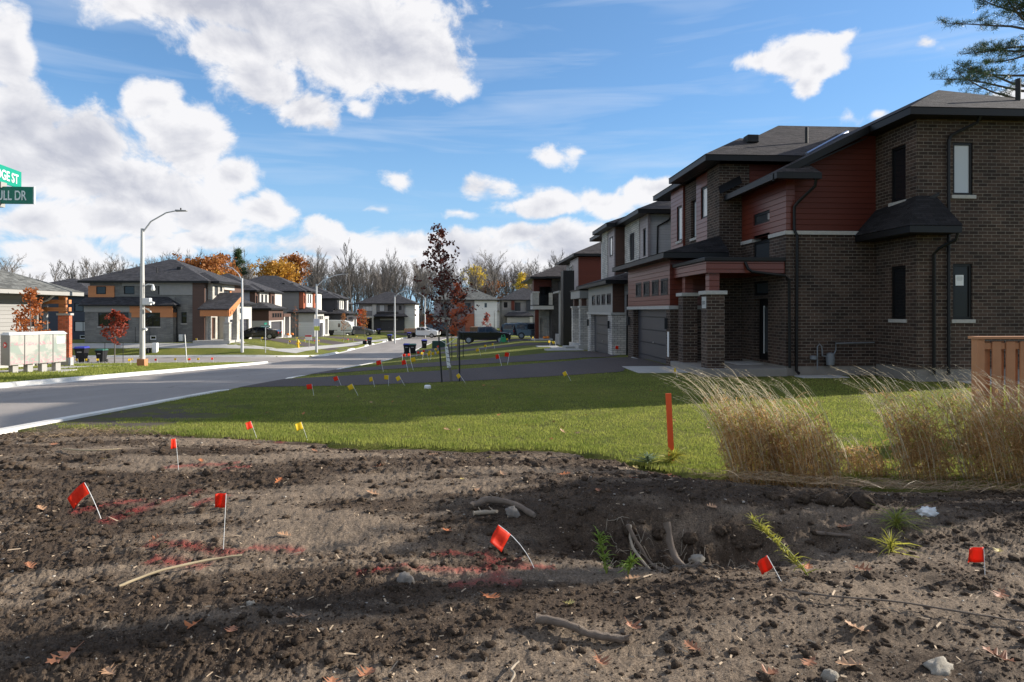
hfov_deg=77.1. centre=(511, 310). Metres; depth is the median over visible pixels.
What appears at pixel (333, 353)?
kerb
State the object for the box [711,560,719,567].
stone
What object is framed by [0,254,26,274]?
bare tree
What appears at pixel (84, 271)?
bare tree
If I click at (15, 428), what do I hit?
kerb
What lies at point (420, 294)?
bare tree
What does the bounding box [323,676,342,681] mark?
fallen leaf
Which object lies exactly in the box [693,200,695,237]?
window
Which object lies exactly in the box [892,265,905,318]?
window
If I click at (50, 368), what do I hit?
sidewalk
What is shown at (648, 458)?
weed
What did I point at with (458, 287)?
leafy tree
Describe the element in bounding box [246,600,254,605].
stone
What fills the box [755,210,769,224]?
window
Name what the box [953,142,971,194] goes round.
window
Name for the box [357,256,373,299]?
bare tree
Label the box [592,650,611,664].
fallen leaf
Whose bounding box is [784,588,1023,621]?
stick
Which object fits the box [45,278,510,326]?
woodland understorey
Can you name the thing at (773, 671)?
fallen leaf
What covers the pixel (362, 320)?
leafy tree
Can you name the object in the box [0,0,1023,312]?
sky
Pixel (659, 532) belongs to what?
stone
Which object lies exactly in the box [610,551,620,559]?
stone
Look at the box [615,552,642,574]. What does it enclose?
weed
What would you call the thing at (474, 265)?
bare tree
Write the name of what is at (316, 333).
street lamp
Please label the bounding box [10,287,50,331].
leafy tree
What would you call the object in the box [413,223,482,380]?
leafy tree
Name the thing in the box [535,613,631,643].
stick
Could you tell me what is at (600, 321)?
garage door
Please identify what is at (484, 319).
leafy tree
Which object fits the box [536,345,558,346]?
walkway slab
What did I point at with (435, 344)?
utility box
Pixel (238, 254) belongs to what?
pine tree
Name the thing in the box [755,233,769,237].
window
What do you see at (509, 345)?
driveway
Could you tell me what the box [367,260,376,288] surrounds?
bare tree
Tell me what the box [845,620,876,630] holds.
fallen leaf
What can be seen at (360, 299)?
bare tree
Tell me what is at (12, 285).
bungalow
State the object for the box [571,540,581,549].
stone
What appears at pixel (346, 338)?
driveway
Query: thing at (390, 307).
window
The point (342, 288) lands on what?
bare tree
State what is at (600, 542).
weed
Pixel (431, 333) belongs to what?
pickup truck
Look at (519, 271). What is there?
bare tree
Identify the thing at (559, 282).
window
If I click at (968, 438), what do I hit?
tall grass
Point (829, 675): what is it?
stone
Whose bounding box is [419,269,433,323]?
bare tree
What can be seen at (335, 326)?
camper trailer
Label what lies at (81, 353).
garbage cart
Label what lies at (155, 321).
window
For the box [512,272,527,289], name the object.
leafy tree
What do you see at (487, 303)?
house
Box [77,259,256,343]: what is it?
house
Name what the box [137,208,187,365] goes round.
street lamp
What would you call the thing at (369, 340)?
garbage cart
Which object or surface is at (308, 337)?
notice board
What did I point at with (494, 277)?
bare tree
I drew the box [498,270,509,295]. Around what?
bare tree
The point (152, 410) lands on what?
ground
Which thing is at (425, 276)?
bare tree
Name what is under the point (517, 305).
window
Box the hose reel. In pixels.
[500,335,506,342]
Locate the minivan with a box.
[346,326,375,335]
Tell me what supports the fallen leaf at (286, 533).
on the soil ground at (308, 531)
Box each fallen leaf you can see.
[25,561,36,567]
[45,641,83,664]
[99,662,117,674]
[148,533,162,541]
[184,619,200,628]
[224,625,237,631]
[277,531,290,535]
[286,613,311,616]
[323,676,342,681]
[356,665,374,675]
[480,591,499,597]
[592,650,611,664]
[625,574,639,578]
[625,618,640,628]
[683,639,700,649]
[756,664,777,674]
[800,653,816,665]
[802,562,812,568]
[835,656,870,664]
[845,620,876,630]
[849,562,871,570]
[982,646,1014,661]
[991,587,1008,597]
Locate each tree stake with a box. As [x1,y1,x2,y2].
[438,337,442,381]
[458,332,459,380]
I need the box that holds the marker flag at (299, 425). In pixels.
[295,422,306,437]
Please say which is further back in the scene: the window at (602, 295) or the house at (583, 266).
the house at (583, 266)
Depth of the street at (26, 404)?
21.80 m
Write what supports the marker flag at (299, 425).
on the soil ground at (308, 531)
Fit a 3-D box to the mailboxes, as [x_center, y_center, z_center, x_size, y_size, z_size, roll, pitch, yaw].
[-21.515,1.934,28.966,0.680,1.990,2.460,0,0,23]
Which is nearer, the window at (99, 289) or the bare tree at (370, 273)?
the window at (99, 289)
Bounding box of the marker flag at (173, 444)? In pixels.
[171,438,178,469]
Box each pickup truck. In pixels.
[404,327,440,337]
[460,326,510,343]
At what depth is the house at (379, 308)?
145.73 m
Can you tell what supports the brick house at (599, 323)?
on the ground at (152, 410)
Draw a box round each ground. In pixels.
[0,325,1023,492]
[0,429,1023,681]
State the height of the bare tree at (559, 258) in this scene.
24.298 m
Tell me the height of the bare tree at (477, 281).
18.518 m
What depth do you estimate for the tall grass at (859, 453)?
7.71 m
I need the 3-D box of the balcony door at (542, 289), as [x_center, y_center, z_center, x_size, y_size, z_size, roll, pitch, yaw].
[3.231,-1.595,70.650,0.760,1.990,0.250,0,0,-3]
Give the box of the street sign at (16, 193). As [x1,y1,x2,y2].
[0,164,35,207]
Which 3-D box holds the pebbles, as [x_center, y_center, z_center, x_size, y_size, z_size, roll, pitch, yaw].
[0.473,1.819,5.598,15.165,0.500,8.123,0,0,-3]
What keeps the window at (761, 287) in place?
in the brick house at (895, 238)
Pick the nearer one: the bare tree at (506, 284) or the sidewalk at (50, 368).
the sidewalk at (50, 368)
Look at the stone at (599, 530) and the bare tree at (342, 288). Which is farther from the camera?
the bare tree at (342, 288)
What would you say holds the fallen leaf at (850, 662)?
on the soil ground at (308, 531)
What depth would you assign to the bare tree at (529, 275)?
175.45 m
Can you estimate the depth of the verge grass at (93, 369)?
31.53 m
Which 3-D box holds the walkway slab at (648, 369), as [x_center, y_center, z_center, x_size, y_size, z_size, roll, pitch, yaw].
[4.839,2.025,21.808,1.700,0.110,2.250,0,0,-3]
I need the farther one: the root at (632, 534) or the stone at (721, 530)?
the stone at (721, 530)
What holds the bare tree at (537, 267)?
on the ground at (152, 410)
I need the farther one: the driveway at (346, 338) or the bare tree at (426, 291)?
the bare tree at (426, 291)
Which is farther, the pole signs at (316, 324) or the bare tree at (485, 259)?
the bare tree at (485, 259)
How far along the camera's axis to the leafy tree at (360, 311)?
135.21 m
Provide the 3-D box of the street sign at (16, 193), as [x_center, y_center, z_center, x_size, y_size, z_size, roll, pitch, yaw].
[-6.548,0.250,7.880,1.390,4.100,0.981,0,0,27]
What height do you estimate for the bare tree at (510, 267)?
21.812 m
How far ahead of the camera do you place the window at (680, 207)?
27.63 m
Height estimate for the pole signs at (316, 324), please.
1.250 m
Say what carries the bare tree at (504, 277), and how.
on the ground at (152, 410)
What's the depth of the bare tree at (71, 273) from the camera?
181.37 m
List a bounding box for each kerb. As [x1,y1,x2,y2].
[0,339,443,433]
[0,361,269,388]
[72,337,406,356]
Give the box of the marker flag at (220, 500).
[215,493,225,549]
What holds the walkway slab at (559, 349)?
on the ground at (152, 410)
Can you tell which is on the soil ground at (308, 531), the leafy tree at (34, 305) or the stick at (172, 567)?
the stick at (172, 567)
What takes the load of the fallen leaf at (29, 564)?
on the soil ground at (308, 531)
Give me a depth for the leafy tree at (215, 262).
123.34 m
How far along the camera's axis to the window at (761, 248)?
21.59 m
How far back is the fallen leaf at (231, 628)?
3.34 m
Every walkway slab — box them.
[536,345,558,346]
[544,348,582,350]
[622,366,687,372]
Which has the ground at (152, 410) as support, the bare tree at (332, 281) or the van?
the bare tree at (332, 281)
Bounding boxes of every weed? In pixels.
[591,525,613,572]
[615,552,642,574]
[630,452,663,463]
[654,446,695,471]
[744,512,821,575]
[861,529,921,557]
[868,503,953,533]
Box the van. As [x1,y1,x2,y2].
[426,324,452,335]
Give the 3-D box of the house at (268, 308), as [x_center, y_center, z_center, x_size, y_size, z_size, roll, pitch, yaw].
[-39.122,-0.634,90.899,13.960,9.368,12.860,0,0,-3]
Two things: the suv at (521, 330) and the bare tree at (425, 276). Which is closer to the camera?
the suv at (521, 330)
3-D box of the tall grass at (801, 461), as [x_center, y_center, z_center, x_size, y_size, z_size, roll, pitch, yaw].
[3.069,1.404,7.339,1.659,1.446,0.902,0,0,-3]
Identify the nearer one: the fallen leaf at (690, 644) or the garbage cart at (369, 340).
the fallen leaf at (690, 644)
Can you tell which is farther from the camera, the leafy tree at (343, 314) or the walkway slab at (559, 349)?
the leafy tree at (343, 314)
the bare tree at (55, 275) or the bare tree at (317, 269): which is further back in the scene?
the bare tree at (55, 275)
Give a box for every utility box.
[146,343,157,352]
[432,341,445,348]
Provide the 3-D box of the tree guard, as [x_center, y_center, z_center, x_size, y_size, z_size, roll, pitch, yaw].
[-1.943,1.400,19.510,0.187,0.643,0.137,0,0,-3]
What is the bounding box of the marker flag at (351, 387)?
[347,384,357,394]
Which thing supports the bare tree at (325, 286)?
on the ground at (152, 410)
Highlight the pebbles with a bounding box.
[0,435,1020,681]
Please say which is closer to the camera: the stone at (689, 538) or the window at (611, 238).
the stone at (689, 538)
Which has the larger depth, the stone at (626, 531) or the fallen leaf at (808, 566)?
the stone at (626, 531)
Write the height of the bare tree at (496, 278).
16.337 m
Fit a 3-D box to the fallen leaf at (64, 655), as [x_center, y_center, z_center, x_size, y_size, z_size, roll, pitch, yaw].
[-2.137,1.639,3.075,0.101,0.024,0.165,10,18,35]
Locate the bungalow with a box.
[0,269,83,367]
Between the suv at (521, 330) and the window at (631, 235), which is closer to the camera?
the window at (631, 235)
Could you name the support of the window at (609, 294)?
in the brick house at (599, 323)
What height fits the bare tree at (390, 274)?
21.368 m
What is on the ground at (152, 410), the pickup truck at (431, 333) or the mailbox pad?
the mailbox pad
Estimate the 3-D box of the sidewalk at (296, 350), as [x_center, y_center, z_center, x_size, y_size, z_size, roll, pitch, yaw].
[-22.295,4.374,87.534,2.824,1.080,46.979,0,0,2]
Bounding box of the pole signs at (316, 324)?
[314,319,319,330]
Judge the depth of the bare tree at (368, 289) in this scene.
183.63 m
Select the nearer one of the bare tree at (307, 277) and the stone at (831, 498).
the stone at (831, 498)
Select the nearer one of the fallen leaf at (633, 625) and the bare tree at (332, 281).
the fallen leaf at (633, 625)
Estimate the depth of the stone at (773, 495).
5.67 m
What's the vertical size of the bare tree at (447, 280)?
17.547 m
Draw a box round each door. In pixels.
[230,319,246,338]
[271,321,279,337]
[318,323,321,335]
[381,321,397,330]
[539,287,544,304]
[594,314,607,353]
[638,309,665,363]
[761,300,767,359]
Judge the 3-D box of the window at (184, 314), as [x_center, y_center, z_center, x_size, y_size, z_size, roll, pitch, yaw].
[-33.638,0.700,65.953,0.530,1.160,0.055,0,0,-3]
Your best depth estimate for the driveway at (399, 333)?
131.89 m
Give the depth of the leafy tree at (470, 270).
184.45 m
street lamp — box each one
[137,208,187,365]
[221,265,243,352]
[315,273,347,352]
[394,289,411,343]
[416,292,425,337]
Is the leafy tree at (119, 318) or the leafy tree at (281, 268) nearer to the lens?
the leafy tree at (119, 318)
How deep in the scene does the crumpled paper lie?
5.29 m
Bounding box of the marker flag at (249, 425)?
[245,421,256,437]
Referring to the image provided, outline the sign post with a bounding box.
[184,335,186,362]
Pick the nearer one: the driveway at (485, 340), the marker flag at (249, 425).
the marker flag at (249, 425)
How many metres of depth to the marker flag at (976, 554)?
4.11 m
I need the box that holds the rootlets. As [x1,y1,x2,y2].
[591,516,757,568]
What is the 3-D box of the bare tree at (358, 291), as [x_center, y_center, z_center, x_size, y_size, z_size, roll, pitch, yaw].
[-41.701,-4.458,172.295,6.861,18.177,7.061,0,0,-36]
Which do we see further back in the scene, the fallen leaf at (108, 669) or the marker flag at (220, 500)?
the marker flag at (220, 500)
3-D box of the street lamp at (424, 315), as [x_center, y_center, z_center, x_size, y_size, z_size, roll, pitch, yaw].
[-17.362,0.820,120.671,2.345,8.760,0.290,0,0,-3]
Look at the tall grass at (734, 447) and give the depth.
7.33 m
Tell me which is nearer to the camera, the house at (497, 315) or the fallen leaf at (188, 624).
the fallen leaf at (188, 624)
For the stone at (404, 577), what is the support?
on the soil ground at (308, 531)
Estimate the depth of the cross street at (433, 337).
122.00 m
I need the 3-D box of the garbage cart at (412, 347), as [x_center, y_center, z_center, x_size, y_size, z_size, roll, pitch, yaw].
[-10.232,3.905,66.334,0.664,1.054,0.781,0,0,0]
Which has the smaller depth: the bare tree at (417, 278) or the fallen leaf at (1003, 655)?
the fallen leaf at (1003, 655)
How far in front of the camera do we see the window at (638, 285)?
27.31 m
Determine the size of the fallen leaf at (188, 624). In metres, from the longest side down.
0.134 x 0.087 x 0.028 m
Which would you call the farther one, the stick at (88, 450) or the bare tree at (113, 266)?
the bare tree at (113, 266)
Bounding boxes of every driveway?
[242,357,665,386]
[263,338,339,350]
[289,337,358,346]
[313,351,616,373]
[318,336,365,341]
[376,331,423,335]
[393,343,558,358]
[416,339,554,352]
[446,337,530,344]
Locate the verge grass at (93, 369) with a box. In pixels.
[0,361,250,382]
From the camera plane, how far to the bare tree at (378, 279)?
189.05 m
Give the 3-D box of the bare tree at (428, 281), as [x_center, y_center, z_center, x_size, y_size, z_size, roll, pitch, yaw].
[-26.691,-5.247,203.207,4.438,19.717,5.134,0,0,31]
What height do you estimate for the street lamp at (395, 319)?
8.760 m
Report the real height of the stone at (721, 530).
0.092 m
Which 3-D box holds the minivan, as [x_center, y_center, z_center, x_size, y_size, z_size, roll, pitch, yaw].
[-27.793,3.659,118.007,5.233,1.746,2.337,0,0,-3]
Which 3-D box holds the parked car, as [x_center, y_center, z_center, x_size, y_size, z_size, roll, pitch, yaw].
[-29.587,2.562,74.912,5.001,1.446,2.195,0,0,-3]
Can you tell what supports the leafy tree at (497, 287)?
on the ground at (152, 410)
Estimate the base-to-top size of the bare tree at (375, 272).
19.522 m
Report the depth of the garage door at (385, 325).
145.82 m
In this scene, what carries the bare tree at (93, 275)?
on the ground at (152, 410)
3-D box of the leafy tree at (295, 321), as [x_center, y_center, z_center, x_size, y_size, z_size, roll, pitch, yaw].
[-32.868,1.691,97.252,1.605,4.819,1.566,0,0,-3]
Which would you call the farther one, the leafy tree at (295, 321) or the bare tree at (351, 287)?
the bare tree at (351, 287)
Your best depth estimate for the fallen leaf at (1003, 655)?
3.07 m
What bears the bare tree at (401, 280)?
on the ground at (152, 410)
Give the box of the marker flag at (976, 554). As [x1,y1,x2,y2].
[968,547,984,574]
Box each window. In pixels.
[74,303,83,311]
[74,321,84,331]
[96,286,105,293]
[98,313,127,325]
[124,286,133,293]
[145,313,159,316]
[145,317,159,326]
[182,312,186,322]
[362,306,371,310]
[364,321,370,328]
[379,305,384,310]
[388,305,392,310]
[515,303,519,310]
[558,281,560,297]
[596,295,599,304]
[601,294,604,304]
[607,293,610,304]
[610,236,612,256]
[630,233,633,260]
[636,282,640,296]
[643,281,649,296]
[644,228,645,255]
[652,279,658,295]
[661,278,667,294]
[678,205,681,240]
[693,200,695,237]
[702,186,706,218]
[754,239,768,256]
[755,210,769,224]
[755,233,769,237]
[755,280,767,295]
[892,144,905,202]
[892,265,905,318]
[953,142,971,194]
[953,264,970,318]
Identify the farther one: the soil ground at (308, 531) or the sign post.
the sign post
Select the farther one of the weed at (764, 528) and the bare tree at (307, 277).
the bare tree at (307, 277)
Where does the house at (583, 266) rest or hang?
on the ground at (152, 410)
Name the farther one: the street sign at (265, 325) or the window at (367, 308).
the window at (367, 308)
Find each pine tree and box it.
[229,247,250,278]
[929,0,1023,97]
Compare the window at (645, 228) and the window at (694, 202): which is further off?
the window at (645, 228)
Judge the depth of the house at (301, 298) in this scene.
104.75 m
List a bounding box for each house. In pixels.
[48,278,89,339]
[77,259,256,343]
[221,273,291,337]
[248,276,329,336]
[309,287,356,334]
[353,292,420,330]
[431,287,499,331]
[497,302,498,327]
[499,287,534,329]
[521,265,565,339]
[553,242,600,345]
[563,201,670,354]
[612,78,1023,384]
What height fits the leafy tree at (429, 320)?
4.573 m
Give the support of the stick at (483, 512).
on the soil ground at (308, 531)
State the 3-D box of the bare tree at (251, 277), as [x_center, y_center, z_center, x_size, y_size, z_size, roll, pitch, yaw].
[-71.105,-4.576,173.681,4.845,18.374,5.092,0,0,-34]
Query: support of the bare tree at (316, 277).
on the ground at (152, 410)
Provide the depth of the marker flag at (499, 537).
4.25 m
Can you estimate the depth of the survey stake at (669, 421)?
8.32 m
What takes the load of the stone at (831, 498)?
on the soil ground at (308, 531)
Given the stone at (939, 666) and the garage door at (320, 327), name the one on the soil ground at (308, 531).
the stone at (939, 666)
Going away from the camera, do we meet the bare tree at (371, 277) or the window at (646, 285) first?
the window at (646, 285)
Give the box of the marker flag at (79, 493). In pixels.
[67,483,100,518]
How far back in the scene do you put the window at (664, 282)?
23.60 m
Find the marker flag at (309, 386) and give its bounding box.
[306,384,313,394]
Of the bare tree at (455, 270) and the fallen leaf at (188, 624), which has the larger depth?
the bare tree at (455, 270)
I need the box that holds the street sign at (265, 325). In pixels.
[261,323,269,352]
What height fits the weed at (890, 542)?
0.316 m
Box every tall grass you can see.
[652,364,793,486]
[713,375,853,489]
[826,434,897,478]
[830,366,964,484]
[882,364,1023,487]
[960,370,1023,471]
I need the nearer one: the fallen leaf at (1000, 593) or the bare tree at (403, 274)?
the fallen leaf at (1000, 593)
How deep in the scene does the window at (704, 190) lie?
24.75 m
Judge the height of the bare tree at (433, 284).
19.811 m
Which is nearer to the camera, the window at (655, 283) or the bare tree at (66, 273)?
the window at (655, 283)
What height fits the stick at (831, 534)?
0.045 m
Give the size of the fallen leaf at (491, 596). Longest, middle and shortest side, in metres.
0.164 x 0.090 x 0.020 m
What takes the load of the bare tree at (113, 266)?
on the ground at (152, 410)
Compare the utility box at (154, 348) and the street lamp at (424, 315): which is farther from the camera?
the street lamp at (424, 315)
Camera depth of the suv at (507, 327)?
85.35 m
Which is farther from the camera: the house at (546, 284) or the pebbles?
the house at (546, 284)
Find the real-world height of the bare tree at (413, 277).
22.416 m
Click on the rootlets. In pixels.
(661, 556)
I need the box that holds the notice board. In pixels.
[305,335,311,346]
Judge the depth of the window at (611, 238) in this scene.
38.17 m
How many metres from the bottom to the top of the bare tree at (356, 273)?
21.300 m
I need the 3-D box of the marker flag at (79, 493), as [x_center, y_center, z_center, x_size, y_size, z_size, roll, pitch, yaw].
[-3.459,1.544,5.207,0.240,0.305,0.037,0,0,-18]
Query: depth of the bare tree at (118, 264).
184.23 m
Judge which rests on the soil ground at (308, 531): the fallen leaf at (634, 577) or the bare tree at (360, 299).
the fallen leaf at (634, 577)
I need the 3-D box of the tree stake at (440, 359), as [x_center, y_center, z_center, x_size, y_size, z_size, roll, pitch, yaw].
[-2.136,1.508,19.206,0.146,1.453,0.046,0,0,-3]
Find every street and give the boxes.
[0,338,445,427]
[74,357,306,362]
[412,337,456,337]
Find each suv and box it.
[500,323,534,337]
[513,323,534,338]
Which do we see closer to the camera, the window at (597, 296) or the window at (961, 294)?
the window at (961, 294)
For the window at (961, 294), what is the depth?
18.27 m
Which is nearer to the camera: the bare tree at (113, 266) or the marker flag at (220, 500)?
the marker flag at (220, 500)
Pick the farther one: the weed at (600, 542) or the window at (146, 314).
the window at (146, 314)
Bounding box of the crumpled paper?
[915,506,938,516]
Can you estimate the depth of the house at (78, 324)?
74.12 m
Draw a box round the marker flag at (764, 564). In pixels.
[757,555,781,581]
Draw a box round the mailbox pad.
[36,369,76,371]
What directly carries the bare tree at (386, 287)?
on the ground at (152, 410)
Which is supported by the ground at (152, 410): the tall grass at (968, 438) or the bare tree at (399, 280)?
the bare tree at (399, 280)
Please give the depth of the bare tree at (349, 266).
160.55 m
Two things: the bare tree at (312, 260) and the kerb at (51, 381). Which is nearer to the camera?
the kerb at (51, 381)
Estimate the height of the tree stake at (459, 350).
1.601 m
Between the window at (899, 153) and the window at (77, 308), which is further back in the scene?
the window at (77, 308)
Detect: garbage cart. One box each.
[74,346,89,361]
[94,349,108,361]
[367,337,371,344]
[403,343,409,353]
[409,343,416,353]
[421,339,426,347]
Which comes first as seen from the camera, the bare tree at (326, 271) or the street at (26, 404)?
the street at (26, 404)
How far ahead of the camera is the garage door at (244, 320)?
73.72 m
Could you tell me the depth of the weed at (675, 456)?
8.15 m
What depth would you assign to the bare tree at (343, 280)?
189.98 m
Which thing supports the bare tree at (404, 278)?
on the ground at (152, 410)
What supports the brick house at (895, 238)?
on the ground at (152, 410)
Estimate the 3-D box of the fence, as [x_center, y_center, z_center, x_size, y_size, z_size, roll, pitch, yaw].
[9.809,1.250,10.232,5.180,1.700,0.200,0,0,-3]
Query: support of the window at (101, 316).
in the house at (193, 303)
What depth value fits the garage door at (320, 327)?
109.30 m
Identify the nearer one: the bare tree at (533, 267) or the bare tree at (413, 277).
the bare tree at (533, 267)
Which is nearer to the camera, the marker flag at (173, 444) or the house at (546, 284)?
the marker flag at (173, 444)
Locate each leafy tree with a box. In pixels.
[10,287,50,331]
[99,309,129,362]
[172,252,241,276]
[246,257,300,283]
[280,251,313,285]
[290,306,298,336]
[341,313,349,329]
[356,309,366,325]
[358,309,368,336]
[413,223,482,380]
[421,314,433,335]
[445,282,474,357]
[460,264,487,287]
[480,280,511,302]
[481,312,490,325]
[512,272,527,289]
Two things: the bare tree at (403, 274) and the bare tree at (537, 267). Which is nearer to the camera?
the bare tree at (537, 267)
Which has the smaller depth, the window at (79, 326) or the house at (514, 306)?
the window at (79, 326)
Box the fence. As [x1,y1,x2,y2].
[968,336,1023,437]
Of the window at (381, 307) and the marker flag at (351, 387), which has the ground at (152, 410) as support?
the marker flag at (351, 387)
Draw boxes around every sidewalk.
[0,365,118,371]
[72,343,275,348]
[270,339,393,352]
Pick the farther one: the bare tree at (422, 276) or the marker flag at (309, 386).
the bare tree at (422, 276)
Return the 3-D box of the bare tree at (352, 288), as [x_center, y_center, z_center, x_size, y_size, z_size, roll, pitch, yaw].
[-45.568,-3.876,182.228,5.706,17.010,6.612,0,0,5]
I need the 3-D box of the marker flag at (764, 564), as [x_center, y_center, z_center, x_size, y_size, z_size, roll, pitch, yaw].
[1.586,1.598,3.968,0.176,0.175,0.024,0,0,-13]
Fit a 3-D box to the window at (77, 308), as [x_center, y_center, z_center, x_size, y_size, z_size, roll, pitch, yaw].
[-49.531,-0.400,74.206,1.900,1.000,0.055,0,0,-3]
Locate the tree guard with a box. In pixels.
[445,347,450,367]
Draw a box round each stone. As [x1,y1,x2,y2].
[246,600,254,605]
[396,571,414,584]
[505,505,520,517]
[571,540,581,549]
[592,527,607,539]
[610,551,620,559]
[622,520,636,536]
[652,525,665,540]
[680,532,697,544]
[688,554,705,563]
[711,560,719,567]
[714,525,727,536]
[763,490,781,500]
[795,490,813,504]
[816,492,853,507]
[821,668,839,681]
[847,491,875,509]
[923,656,953,675]
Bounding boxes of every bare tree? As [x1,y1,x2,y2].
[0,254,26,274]
[0,257,22,273]
[49,262,65,280]
[58,259,84,279]
[63,267,79,279]
[75,262,103,279]
[78,258,92,278]
[81,257,107,278]
[97,256,118,275]
[104,254,131,273]
[242,262,256,278]
[300,264,315,285]
[305,253,330,284]
[305,273,321,288]
[308,267,324,287]
[309,246,329,289]
[314,262,326,288]
[320,272,341,292]
[321,277,331,290]
[324,260,341,291]
[332,239,361,311]
[333,275,349,301]
[338,266,347,297]
[342,257,369,308]
[343,270,360,310]
[344,262,368,315]
[344,267,364,301]
[344,275,359,301]
[347,263,363,325]
[355,259,376,295]
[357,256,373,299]
[361,269,376,298]
[364,268,380,297]
[364,275,377,297]
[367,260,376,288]
[371,262,385,293]
[373,273,383,295]
[377,257,404,293]
[378,275,391,293]
[380,248,395,291]
[380,261,395,291]
[387,261,405,292]
[392,263,407,296]
[397,261,411,295]
[400,262,415,297]
[406,259,423,299]
[408,261,424,301]
[412,261,427,299]
[412,266,434,292]
[412,273,426,318]
[414,275,426,326]
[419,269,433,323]
[420,266,433,319]
[421,269,432,318]
[429,266,441,297]
[438,264,452,293]
[449,273,463,289]
[450,263,464,282]
[454,267,468,286]
[464,259,486,289]
[467,266,482,290]
[469,262,486,291]
[471,255,492,283]
[479,249,497,277]
[479,268,501,296]
[481,249,507,294]
[484,261,500,296]
[488,262,507,296]
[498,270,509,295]
[499,265,510,293]
[500,277,515,294]
[503,266,517,294]
[506,264,526,291]
[508,260,521,287]
[512,261,534,282]
[524,264,531,290]
[526,255,539,275]
[529,261,548,273]
[547,250,563,267]
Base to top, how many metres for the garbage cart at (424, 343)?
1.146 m
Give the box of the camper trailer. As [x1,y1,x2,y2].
[329,320,353,334]
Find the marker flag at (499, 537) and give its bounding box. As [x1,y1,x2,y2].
[490,525,533,567]
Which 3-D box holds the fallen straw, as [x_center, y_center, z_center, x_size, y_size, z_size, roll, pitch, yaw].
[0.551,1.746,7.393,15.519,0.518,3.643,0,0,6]
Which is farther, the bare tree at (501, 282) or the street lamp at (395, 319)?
the bare tree at (501, 282)
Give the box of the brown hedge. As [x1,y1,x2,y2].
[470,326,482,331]
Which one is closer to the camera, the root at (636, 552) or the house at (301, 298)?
the root at (636, 552)
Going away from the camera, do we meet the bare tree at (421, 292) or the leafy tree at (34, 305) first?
the leafy tree at (34, 305)
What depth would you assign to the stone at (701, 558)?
4.91 m
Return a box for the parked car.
[244,327,281,338]
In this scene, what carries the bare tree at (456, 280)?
on the ground at (152, 410)
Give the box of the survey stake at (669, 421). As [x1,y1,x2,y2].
[665,393,673,460]
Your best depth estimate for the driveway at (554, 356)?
31.05 m
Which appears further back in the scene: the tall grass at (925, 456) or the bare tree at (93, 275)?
the bare tree at (93, 275)
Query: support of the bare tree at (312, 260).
on the ground at (152, 410)
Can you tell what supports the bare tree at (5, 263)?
on the ground at (152, 410)
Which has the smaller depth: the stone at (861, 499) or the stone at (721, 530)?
the stone at (721, 530)
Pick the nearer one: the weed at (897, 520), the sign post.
the weed at (897, 520)
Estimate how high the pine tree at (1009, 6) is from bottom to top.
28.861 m
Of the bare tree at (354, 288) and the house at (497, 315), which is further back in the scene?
the bare tree at (354, 288)
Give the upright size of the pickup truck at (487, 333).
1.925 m
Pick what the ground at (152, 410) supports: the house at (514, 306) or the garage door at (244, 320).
the house at (514, 306)
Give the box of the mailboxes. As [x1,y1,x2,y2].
[0,331,66,372]
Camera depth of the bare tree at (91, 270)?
194.46 m
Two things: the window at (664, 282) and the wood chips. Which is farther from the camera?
the window at (664, 282)
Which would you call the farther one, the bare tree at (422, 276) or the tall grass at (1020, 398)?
the bare tree at (422, 276)
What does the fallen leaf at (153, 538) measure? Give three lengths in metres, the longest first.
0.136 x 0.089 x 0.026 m
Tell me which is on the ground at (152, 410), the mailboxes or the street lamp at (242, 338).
the street lamp at (242, 338)
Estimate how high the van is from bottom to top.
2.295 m
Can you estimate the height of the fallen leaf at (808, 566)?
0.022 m
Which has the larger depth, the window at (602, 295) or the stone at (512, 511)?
the window at (602, 295)
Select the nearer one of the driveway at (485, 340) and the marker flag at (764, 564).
the marker flag at (764, 564)
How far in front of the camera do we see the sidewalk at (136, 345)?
63.71 m
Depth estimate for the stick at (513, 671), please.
2.98 m
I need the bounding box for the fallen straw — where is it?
[0,425,1023,504]
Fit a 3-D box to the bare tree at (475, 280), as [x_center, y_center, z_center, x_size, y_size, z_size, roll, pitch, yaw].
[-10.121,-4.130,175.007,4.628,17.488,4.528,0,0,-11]
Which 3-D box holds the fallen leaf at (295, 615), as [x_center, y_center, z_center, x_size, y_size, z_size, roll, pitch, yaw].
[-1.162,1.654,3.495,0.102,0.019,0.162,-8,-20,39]
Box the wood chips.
[0,434,1023,681]
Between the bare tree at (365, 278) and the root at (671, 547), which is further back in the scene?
the bare tree at (365, 278)
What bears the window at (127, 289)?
in the house at (193, 303)
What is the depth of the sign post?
50.70 m
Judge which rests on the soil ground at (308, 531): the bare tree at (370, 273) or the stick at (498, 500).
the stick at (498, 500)
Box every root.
[626,524,663,568]
[629,524,649,567]
[663,522,701,565]
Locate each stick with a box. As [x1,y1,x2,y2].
[62,448,118,450]
[119,554,241,585]
[469,494,535,517]
[473,507,497,515]
[509,660,519,681]
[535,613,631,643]
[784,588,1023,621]
[816,531,850,536]

